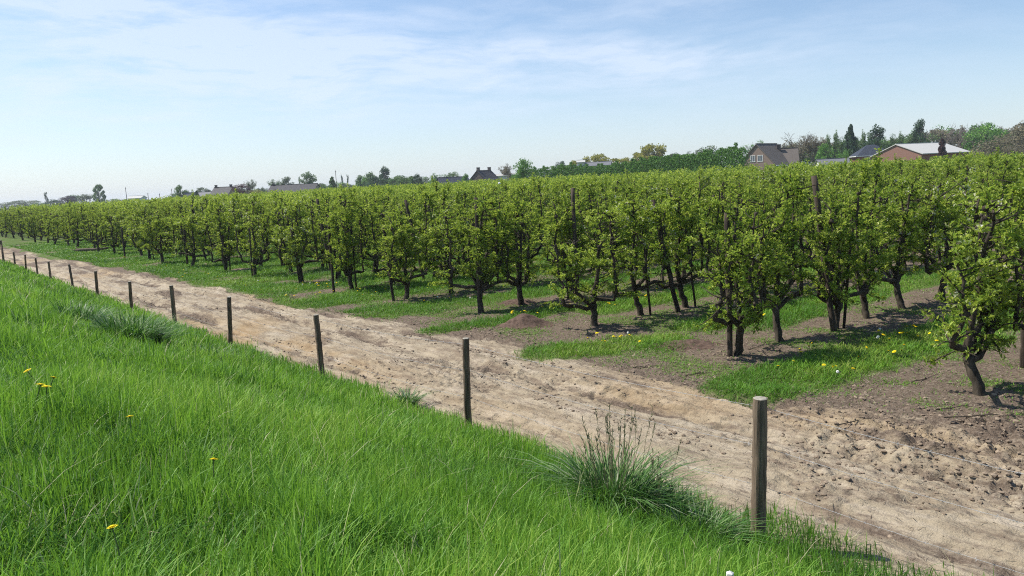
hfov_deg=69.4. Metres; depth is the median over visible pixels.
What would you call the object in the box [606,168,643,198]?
pear tree
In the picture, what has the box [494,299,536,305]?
soil heap
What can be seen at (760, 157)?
window
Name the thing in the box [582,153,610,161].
broadleaf tree
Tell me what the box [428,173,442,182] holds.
broadleaf tree
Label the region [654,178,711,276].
pear tree
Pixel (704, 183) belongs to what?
pear tree
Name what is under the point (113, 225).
pear tree
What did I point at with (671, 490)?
grass tussock
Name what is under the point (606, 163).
grey hall
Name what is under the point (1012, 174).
pear tree
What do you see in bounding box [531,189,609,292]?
pear tree
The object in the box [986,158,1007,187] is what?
pear tree
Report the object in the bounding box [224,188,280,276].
pear tree
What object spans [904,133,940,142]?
broadleaf tree
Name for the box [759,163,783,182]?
pear tree
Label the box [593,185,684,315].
pear tree
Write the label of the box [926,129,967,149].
broadleaf tree
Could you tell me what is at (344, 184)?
bush
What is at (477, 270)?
orchard pole
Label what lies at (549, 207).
pear tree
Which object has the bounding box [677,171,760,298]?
pear tree
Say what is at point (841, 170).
pear tree
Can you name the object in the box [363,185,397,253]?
pear tree
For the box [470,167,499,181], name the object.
chimney house
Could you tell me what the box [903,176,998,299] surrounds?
pear tree
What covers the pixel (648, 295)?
tree stake
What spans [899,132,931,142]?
broadleaf tree
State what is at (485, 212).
pear tree
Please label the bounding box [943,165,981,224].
pear tree
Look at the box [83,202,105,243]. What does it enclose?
pear tree
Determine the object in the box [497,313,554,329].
soil heap
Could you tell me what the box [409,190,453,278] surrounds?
pear tree
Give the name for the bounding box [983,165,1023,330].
pear tree
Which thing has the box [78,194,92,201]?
broadleaf tree
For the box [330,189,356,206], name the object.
pear tree
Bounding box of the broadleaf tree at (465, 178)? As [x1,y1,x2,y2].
[461,174,471,181]
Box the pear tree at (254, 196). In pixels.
[235,193,269,237]
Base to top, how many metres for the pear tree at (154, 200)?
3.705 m
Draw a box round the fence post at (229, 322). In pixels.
[227,296,232,345]
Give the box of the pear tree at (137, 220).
[120,201,153,255]
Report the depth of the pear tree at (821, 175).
36.66 m
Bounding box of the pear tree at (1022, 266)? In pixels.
[997,185,1023,271]
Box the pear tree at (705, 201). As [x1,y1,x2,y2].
[689,189,728,252]
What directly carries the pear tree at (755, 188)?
on the orchard ground at (928, 387)
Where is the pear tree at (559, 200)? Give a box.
[530,181,584,260]
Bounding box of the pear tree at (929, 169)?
[913,164,939,198]
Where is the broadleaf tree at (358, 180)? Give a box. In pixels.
[355,175,366,186]
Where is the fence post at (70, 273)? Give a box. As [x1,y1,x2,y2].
[68,264,73,287]
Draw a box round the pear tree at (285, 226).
[266,197,314,271]
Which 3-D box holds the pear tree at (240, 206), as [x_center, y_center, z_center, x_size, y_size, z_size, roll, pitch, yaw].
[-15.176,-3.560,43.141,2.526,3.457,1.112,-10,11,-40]
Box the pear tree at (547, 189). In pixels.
[536,186,577,250]
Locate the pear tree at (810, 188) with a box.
[799,176,826,230]
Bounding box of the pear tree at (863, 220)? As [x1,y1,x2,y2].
[836,146,896,318]
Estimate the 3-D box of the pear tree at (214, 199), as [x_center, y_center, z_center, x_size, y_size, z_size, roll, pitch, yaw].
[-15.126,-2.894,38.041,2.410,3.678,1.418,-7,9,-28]
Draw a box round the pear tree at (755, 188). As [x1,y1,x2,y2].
[740,178,772,229]
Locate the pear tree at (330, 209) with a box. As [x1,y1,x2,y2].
[314,196,364,278]
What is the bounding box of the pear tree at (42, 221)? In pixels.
[32,210,58,242]
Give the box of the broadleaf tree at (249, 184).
[244,180,256,193]
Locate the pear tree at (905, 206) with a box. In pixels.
[883,172,930,244]
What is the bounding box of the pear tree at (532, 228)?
[500,200,553,280]
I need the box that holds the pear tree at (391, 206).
[366,196,396,251]
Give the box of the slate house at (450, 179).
[436,176,468,184]
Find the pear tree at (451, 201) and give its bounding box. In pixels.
[418,194,453,233]
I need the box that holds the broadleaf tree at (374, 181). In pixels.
[364,176,387,186]
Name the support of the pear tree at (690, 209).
on the orchard ground at (928, 387)
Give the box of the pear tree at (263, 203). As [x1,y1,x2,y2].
[254,198,271,243]
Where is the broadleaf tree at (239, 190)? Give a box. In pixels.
[231,183,252,193]
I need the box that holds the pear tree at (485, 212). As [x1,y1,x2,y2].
[453,189,513,286]
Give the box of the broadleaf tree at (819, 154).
[815,143,835,158]
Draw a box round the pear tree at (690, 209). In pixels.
[639,182,723,307]
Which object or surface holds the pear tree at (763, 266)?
on the orchard ground at (928, 387)
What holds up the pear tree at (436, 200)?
on the orchard ground at (928, 387)
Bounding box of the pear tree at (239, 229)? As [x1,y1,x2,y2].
[222,204,273,251]
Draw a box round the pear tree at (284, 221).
[265,195,307,249]
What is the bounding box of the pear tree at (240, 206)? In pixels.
[235,198,264,254]
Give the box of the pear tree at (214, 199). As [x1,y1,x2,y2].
[191,196,242,262]
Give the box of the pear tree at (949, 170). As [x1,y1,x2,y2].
[927,162,956,196]
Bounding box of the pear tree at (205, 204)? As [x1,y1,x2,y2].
[188,189,225,253]
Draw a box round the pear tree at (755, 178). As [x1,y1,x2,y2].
[745,176,765,189]
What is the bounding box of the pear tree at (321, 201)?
[307,187,342,254]
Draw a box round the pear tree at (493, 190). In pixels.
[484,182,504,207]
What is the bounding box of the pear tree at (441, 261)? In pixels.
[415,197,473,292]
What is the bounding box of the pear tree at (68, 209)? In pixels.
[59,206,84,242]
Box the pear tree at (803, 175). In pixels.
[780,165,806,220]
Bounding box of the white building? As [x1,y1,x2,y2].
[495,173,515,179]
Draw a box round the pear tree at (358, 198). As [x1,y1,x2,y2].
[356,194,375,247]
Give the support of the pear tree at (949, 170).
on the orchard ground at (928, 387)
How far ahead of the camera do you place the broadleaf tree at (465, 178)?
202.43 m
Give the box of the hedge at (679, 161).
[515,142,750,178]
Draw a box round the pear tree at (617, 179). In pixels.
[611,172,631,197]
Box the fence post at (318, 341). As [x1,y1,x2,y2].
[313,314,324,375]
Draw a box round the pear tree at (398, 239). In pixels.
[371,206,438,298]
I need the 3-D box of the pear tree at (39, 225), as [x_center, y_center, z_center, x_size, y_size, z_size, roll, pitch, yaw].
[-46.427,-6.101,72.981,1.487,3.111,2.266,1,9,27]
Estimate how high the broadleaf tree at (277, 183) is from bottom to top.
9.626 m
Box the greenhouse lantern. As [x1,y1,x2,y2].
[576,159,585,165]
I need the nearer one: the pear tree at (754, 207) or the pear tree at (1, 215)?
the pear tree at (754, 207)
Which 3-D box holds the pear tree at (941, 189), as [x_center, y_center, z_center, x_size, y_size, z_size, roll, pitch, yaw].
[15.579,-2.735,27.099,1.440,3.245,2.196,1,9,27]
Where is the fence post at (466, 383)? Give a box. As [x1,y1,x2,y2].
[462,337,471,426]
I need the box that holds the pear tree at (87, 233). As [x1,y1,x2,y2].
[80,210,100,245]
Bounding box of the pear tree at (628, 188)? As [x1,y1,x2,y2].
[589,183,647,263]
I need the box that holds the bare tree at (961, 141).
[944,126,973,148]
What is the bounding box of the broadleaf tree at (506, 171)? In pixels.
[498,164,513,178]
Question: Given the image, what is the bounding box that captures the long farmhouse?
[266,183,319,193]
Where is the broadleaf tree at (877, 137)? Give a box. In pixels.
[860,124,890,148]
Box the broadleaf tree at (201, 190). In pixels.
[196,187,208,191]
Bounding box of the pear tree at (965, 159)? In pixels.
[952,151,975,174]
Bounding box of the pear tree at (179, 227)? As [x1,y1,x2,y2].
[168,204,213,252]
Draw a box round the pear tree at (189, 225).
[159,209,215,265]
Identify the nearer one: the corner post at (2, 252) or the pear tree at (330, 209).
the pear tree at (330, 209)
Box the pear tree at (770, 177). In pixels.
[758,168,784,211]
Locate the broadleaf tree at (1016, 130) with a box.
[993,121,1023,156]
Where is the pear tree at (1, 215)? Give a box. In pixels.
[0,208,14,236]
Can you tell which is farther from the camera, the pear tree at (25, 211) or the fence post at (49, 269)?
the pear tree at (25, 211)
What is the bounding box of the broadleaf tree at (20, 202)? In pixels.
[6,200,38,207]
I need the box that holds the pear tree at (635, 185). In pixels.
[631,175,652,189]
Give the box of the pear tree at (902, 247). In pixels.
[861,170,930,309]
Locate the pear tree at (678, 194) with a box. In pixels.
[653,175,694,244]
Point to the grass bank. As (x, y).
(208, 518)
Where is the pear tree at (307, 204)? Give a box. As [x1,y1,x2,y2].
[288,194,315,220]
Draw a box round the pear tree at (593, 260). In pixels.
[535,207,642,325]
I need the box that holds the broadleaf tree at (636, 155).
[628,152,646,160]
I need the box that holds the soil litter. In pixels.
[106,262,1023,571]
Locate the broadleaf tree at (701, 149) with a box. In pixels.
[693,145,716,160]
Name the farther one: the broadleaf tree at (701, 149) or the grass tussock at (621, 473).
the broadleaf tree at (701, 149)
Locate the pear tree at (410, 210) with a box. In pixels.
[398,194,438,251]
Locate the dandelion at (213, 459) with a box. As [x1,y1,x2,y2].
[210,458,216,492]
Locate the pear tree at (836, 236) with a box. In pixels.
[798,185,892,328]
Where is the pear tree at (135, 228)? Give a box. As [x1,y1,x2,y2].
[126,203,169,258]
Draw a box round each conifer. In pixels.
[328,176,335,187]
[840,124,859,158]
[937,138,946,158]
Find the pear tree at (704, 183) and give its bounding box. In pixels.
[695,174,715,200]
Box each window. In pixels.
[750,155,755,161]
[757,155,762,161]
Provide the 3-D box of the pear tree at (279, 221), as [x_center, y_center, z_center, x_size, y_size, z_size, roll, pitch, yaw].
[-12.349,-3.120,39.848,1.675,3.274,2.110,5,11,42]
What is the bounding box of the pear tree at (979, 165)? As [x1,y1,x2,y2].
[973,158,998,183]
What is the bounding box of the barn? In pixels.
[870,142,970,162]
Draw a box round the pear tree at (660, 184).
[658,175,679,193]
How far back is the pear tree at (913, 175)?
32.68 m
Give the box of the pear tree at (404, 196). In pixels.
[385,193,414,229]
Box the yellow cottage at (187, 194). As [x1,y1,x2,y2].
[181,192,198,199]
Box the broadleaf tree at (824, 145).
[805,137,840,159]
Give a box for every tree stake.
[228,227,230,269]
[249,228,252,276]
[290,229,299,282]
[351,229,356,288]
[449,230,450,293]
[519,232,521,305]
[561,238,568,298]
[642,231,651,314]
[684,228,696,306]
[842,231,852,327]
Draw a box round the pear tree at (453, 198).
[436,186,470,218]
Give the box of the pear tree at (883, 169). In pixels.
[868,163,892,176]
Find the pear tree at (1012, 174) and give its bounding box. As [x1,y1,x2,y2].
[988,161,1021,190]
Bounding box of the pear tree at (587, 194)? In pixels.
[569,177,609,245]
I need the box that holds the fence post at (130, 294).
[128,281,132,308]
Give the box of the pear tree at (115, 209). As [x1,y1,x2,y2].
[99,201,131,233]
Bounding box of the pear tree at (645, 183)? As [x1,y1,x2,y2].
[628,177,675,261]
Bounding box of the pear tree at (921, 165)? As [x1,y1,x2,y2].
[905,160,930,187]
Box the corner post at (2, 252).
[0,240,4,261]
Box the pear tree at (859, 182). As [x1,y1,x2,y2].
[850,168,871,209]
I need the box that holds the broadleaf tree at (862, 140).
[855,129,871,148]
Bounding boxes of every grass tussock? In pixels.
[22,299,130,323]
[73,308,205,343]
[186,341,242,363]
[385,387,439,406]
[508,402,736,520]
[598,438,733,527]
[638,492,793,547]
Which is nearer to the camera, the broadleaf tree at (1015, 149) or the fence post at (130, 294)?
the fence post at (130, 294)
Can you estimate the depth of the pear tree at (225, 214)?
41.50 m
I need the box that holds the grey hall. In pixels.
[577,161,611,174]
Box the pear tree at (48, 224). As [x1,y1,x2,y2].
[39,209,60,240]
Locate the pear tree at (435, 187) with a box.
[404,175,440,234]
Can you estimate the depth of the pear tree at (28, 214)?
81.91 m
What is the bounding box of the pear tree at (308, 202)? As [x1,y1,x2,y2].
[298,195,322,244]
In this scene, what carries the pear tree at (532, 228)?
on the orchard ground at (928, 387)
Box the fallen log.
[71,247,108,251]
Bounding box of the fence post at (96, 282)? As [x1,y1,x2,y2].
[94,271,98,295]
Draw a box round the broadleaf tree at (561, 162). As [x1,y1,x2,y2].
[553,161,566,170]
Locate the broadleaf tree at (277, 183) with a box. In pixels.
[266,179,280,185]
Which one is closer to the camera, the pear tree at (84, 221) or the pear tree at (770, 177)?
the pear tree at (770, 177)
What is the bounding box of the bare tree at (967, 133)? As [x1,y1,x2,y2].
[955,121,983,151]
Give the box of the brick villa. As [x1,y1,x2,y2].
[850,144,883,162]
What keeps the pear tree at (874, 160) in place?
on the orchard ground at (928, 387)
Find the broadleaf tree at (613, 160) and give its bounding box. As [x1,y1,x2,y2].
[610,157,630,175]
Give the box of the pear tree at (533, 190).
[529,177,549,234]
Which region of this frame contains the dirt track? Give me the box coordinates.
[0,239,1023,575]
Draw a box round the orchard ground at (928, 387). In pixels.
[0,208,1023,427]
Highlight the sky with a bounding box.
[0,0,1023,207]
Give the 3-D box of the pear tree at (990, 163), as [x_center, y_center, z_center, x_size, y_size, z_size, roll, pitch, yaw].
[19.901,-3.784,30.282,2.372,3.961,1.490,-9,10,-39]
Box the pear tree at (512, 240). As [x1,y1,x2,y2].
[481,185,545,304]
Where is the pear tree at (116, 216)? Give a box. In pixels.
[98,207,135,246]
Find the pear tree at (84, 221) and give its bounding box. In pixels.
[77,200,107,247]
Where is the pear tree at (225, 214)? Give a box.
[200,208,234,247]
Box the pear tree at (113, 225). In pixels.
[90,208,130,252]
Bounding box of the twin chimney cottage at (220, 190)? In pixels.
[210,184,233,195]
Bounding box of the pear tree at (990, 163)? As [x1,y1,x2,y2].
[977,146,1022,224]
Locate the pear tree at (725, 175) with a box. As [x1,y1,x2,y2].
[710,167,733,206]
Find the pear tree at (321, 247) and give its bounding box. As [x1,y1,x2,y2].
[294,200,338,268]
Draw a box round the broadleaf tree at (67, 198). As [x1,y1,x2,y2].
[58,195,79,203]
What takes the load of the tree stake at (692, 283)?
on the orchard ground at (928, 387)
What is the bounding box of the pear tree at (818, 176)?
[803,168,828,190]
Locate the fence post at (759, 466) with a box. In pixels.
[751,396,767,537]
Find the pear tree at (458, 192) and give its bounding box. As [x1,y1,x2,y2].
[445,186,491,257]
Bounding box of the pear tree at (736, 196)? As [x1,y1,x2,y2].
[725,177,768,245]
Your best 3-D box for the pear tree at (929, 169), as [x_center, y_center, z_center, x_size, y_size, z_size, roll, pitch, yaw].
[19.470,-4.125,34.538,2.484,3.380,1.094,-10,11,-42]
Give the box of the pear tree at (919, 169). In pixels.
[905,160,942,209]
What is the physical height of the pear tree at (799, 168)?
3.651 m
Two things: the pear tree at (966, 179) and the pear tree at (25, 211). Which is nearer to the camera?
the pear tree at (966, 179)
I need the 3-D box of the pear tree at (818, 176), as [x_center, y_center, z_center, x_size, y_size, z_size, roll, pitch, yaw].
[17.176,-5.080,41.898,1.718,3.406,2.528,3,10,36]
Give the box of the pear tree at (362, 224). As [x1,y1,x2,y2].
[337,192,376,264]
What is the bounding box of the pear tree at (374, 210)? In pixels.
[348,193,396,273]
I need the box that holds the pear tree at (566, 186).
[556,182,573,206]
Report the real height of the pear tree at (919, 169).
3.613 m
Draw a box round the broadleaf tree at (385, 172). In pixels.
[375,166,391,184]
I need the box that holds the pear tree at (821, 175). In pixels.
[818,165,836,195]
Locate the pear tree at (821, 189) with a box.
[795,181,836,236]
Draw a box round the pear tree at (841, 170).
[834,157,859,188]
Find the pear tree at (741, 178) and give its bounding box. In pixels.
[724,171,755,205]
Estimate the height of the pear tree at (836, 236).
3.226 m
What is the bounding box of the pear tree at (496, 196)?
[485,189,510,208]
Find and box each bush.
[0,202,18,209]
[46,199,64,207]
[337,183,352,187]
[837,148,850,157]
[932,124,959,145]
[968,136,1020,157]
[1001,128,1021,152]
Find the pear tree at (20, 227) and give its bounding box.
[5,208,31,239]
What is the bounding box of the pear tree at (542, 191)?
[503,182,545,239]
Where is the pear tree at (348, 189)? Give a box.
[331,183,370,252]
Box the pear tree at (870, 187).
[866,170,900,259]
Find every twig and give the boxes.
[930,405,969,409]
[944,413,1014,417]
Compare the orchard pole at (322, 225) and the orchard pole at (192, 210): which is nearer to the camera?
the orchard pole at (322, 225)
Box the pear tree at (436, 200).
[419,195,462,257]
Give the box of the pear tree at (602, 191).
[584,173,615,225]
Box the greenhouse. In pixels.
[127,195,146,200]
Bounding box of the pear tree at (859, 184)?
[836,175,866,228]
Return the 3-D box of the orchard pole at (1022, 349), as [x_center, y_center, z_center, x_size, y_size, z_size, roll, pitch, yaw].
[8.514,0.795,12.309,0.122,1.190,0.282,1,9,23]
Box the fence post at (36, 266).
[35,258,38,273]
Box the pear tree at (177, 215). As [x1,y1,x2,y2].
[155,209,195,255]
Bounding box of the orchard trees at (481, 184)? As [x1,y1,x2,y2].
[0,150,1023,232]
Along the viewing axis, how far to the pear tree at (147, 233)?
39.84 m
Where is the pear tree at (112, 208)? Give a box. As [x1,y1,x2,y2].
[97,203,125,246]
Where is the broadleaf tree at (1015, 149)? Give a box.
[993,143,1023,157]
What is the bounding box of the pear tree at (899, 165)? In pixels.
[885,153,908,195]
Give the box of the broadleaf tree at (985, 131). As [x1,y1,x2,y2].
[961,122,1007,157]
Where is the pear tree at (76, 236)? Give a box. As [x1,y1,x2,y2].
[61,204,89,246]
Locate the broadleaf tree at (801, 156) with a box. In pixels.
[781,140,808,159]
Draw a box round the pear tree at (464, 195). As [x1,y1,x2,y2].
[435,179,492,266]
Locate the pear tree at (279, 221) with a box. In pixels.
[269,202,287,245]
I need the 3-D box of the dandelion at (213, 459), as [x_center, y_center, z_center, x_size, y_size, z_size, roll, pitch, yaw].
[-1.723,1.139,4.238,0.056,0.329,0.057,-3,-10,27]
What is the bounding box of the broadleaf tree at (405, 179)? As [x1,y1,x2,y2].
[391,175,414,185]
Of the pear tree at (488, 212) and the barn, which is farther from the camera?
the barn
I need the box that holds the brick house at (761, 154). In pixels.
[741,143,799,170]
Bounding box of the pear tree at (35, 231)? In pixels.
[20,207,44,242]
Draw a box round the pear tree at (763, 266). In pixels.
[684,183,794,354]
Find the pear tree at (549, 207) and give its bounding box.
[536,188,577,235]
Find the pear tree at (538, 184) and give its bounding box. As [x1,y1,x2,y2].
[499,172,551,265]
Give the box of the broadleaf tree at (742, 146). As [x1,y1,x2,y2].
[741,140,763,153]
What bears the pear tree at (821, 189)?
on the orchard ground at (928, 387)
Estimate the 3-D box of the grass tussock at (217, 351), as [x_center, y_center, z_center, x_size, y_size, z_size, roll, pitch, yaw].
[-5.250,1.166,12.878,1.560,0.507,1.496,-3,8,0]
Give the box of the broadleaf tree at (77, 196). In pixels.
[70,195,85,203]
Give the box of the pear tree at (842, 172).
[835,162,854,192]
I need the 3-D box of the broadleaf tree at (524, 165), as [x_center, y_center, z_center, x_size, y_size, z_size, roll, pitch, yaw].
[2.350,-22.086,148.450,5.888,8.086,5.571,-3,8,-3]
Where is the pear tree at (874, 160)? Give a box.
[860,155,887,178]
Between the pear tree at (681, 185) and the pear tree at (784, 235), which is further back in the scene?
the pear tree at (681, 185)
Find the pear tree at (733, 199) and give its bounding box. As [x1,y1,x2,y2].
[714,182,751,215]
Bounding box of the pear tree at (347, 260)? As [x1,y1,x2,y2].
[319,184,375,289]
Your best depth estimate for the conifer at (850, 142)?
196.41 m
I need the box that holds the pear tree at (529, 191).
[506,188,532,200]
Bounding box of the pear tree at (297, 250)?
[263,199,325,282]
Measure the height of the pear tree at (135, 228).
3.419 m
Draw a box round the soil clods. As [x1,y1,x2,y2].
[135,278,1023,567]
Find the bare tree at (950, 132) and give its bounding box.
[920,125,972,147]
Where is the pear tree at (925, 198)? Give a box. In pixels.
[898,176,930,253]
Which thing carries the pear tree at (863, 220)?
on the orchard ground at (928, 387)
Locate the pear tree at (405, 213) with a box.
[387,195,429,269]
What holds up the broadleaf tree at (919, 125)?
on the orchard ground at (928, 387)
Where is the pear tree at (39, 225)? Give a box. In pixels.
[34,211,48,239]
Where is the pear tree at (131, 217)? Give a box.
[118,203,153,250]
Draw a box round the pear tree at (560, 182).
[548,179,575,205]
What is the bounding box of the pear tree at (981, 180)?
[964,168,1000,221]
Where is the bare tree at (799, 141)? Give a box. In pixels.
[781,131,818,155]
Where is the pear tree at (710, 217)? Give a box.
[693,181,734,272]
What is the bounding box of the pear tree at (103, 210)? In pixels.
[96,205,116,230]
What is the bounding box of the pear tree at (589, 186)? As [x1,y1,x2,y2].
[565,180,609,268]
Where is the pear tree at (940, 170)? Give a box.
[916,163,948,198]
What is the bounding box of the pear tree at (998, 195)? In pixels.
[957,172,1023,267]
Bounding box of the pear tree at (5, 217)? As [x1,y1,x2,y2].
[0,210,20,237]
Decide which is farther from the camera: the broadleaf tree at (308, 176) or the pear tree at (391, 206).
the broadleaf tree at (308, 176)
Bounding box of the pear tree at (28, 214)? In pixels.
[21,208,37,236]
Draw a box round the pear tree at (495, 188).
[480,178,513,204]
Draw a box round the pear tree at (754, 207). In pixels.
[720,182,777,285]
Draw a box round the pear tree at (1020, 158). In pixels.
[1013,153,1023,183]
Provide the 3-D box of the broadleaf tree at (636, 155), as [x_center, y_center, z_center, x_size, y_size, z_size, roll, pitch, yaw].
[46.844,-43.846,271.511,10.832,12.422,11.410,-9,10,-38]
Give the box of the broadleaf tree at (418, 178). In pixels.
[410,174,423,185]
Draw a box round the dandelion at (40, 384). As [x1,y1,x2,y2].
[34,383,44,415]
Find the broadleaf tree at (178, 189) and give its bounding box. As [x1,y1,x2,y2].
[173,185,186,196]
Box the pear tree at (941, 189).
[917,170,957,252]
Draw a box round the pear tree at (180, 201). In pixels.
[173,199,201,213]
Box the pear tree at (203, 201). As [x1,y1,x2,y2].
[198,194,215,232]
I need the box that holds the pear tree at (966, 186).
[932,170,1006,286]
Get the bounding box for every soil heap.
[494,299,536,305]
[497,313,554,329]
[653,339,723,351]
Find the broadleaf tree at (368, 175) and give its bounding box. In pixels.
[364,171,374,182]
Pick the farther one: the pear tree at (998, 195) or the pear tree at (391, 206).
the pear tree at (391, 206)
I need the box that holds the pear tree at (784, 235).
[717,164,827,341]
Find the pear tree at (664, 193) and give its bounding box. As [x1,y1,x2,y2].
[647,184,668,230]
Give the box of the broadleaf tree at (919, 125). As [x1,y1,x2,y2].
[910,118,927,142]
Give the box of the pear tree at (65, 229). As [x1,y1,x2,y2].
[49,212,80,245]
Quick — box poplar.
[91,184,105,202]
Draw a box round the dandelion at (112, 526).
[106,524,123,572]
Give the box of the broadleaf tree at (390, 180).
[381,177,403,185]
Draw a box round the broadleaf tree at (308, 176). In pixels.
[299,171,316,183]
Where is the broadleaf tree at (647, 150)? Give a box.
[636,143,666,171]
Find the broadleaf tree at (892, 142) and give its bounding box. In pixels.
[880,134,899,147]
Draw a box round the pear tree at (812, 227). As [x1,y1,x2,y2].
[766,192,823,283]
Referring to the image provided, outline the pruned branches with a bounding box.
[364,281,402,288]
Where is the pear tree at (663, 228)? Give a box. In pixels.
[617,192,672,283]
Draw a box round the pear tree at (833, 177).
[823,162,866,251]
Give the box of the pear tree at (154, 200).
[150,199,183,239]
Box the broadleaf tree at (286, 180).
[280,177,293,184]
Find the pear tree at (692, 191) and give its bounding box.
[679,175,701,229]
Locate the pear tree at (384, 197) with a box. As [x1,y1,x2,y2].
[376,190,396,215]
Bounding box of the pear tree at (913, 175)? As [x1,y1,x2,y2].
[886,165,916,227]
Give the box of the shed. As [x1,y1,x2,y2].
[814,157,849,167]
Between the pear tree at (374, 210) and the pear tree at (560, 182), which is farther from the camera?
the pear tree at (560, 182)
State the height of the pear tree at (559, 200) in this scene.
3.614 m
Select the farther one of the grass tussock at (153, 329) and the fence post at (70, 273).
the fence post at (70, 273)
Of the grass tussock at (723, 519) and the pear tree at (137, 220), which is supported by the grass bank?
the grass tussock at (723, 519)
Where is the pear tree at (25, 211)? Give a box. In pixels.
[12,208,31,237]
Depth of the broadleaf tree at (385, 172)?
276.52 m
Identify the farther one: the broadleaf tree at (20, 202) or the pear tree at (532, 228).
the broadleaf tree at (20, 202)
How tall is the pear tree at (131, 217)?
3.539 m
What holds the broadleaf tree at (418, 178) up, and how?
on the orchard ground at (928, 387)
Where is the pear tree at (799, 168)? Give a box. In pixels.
[774,165,813,251]
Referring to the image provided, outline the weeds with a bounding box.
[190,250,1023,420]
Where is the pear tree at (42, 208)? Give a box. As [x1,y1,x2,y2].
[32,204,48,236]
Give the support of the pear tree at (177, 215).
on the orchard ground at (928, 387)
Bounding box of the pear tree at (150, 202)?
[139,200,155,209]
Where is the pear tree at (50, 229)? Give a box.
[41,211,66,244]
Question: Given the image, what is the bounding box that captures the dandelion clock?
[726,571,733,575]
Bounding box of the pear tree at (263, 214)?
[238,199,286,265]
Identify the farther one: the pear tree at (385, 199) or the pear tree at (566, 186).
the pear tree at (566, 186)
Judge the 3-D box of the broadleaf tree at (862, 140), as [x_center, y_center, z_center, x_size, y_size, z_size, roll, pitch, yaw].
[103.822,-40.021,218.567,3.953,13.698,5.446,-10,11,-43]
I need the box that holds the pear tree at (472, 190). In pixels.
[469,187,485,203]
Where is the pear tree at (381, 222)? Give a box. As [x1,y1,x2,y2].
[354,201,405,282]
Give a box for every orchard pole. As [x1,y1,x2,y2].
[121,227,125,257]
[182,216,187,263]
[191,205,206,258]
[316,199,330,269]
[327,223,334,291]
[382,225,394,300]
[404,200,424,278]
[474,197,480,308]
[571,188,579,299]
[651,199,680,312]
[724,212,732,356]
[811,175,836,331]
[1019,307,1023,367]
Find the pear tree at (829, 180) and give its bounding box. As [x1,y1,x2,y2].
[807,170,844,231]
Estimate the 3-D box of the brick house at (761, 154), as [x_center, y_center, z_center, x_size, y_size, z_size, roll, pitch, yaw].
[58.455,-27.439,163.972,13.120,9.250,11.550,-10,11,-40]
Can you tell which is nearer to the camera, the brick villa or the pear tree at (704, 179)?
the pear tree at (704, 179)
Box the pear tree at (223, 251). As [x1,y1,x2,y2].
[196,197,243,269]
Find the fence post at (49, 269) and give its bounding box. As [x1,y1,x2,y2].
[47,261,51,278]
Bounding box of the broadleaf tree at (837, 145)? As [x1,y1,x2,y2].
[824,130,845,157]
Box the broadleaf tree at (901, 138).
[887,131,913,142]
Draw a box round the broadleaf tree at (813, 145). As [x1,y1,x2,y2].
[795,135,826,164]
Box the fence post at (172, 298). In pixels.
[169,285,176,325]
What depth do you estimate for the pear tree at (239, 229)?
38.51 m
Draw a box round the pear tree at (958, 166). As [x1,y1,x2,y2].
[945,155,971,188]
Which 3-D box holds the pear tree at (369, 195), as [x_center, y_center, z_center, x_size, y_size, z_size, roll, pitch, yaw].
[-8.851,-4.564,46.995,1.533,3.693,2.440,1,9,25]
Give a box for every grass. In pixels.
[5,229,1020,408]
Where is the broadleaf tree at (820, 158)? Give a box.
[803,145,841,166]
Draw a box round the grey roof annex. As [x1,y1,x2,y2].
[198,191,210,197]
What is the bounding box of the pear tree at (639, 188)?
[629,180,647,206]
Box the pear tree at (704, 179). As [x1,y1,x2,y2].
[691,164,723,222]
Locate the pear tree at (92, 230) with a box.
[78,208,119,251]
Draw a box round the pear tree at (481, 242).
[426,192,532,313]
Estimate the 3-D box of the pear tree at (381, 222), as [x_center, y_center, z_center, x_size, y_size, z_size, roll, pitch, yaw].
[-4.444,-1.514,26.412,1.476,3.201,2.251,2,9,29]
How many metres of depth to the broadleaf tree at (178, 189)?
256.12 m
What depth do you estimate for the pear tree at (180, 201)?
54.75 m
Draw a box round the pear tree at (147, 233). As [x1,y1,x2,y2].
[133,203,179,262]
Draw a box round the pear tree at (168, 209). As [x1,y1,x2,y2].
[150,201,182,252]
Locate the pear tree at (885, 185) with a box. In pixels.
[867,171,900,204]
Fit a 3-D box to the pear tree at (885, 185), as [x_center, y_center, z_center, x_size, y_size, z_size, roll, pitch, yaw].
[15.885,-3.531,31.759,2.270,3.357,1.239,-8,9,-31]
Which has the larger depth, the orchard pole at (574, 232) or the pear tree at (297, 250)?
the pear tree at (297, 250)
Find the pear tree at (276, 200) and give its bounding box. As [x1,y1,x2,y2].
[257,195,286,236]
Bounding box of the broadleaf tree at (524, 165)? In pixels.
[510,158,534,179]
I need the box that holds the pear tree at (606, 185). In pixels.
[592,175,629,218]
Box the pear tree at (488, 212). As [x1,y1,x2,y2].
[460,185,511,254]
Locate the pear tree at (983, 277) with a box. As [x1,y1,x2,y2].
[915,169,1023,395]
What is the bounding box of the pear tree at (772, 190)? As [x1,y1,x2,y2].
[738,180,780,230]
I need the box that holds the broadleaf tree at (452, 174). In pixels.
[444,172,457,176]
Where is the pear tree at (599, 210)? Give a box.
[584,189,652,286]
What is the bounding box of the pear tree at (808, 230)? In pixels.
[796,186,861,277]
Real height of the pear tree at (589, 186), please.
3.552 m
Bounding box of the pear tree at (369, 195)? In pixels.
[364,187,383,202]

